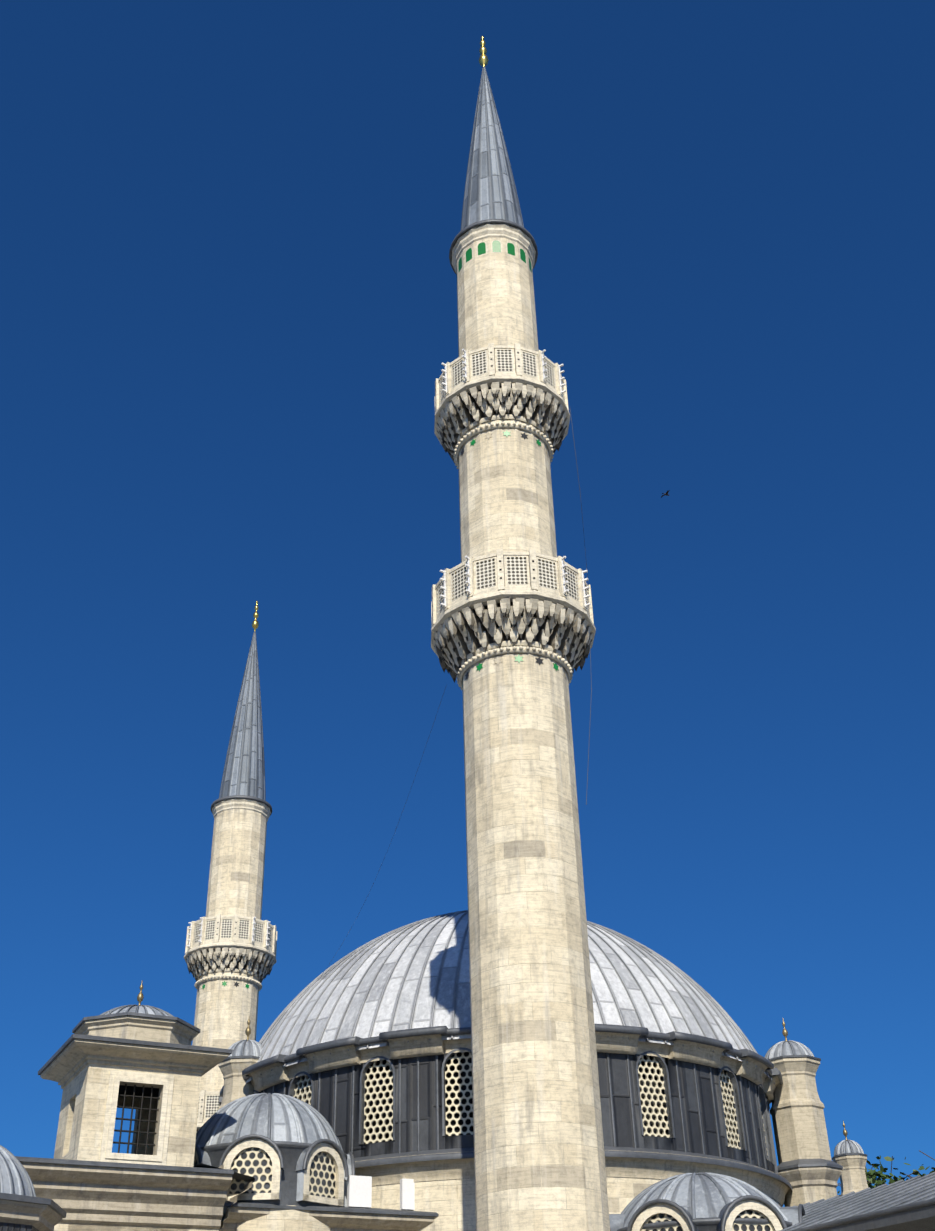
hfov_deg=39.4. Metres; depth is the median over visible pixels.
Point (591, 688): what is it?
cables
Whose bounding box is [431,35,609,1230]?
minaret
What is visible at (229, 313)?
sky
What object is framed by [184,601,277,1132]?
minaret
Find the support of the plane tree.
on the ground
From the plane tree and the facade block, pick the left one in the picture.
the facade block
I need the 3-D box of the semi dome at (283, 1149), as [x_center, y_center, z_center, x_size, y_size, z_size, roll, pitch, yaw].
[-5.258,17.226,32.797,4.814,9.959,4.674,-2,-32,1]
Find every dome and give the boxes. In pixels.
[0,1145,66,1230]
[194,1093,354,1230]
[246,910,775,1142]
[609,1172,805,1230]
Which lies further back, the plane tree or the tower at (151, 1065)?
the plane tree
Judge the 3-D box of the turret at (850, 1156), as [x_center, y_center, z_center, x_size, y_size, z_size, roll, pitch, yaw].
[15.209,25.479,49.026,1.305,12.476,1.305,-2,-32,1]
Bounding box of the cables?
[321,410,591,975]
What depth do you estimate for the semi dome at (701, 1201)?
30.58 m
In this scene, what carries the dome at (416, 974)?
on the dome drum
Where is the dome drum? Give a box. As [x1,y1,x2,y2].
[219,1024,792,1230]
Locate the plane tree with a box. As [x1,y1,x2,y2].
[837,1150,934,1195]
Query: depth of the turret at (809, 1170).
41.01 m
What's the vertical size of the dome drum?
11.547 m
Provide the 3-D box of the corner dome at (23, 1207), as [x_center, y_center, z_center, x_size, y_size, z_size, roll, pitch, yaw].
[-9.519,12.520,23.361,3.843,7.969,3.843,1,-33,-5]
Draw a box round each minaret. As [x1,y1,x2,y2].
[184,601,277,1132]
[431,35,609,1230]
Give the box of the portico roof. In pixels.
[780,1172,934,1230]
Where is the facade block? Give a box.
[15,1156,438,1230]
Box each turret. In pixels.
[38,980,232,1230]
[218,1016,262,1109]
[765,1019,842,1206]
[831,1121,867,1195]
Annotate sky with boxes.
[0,0,934,1206]

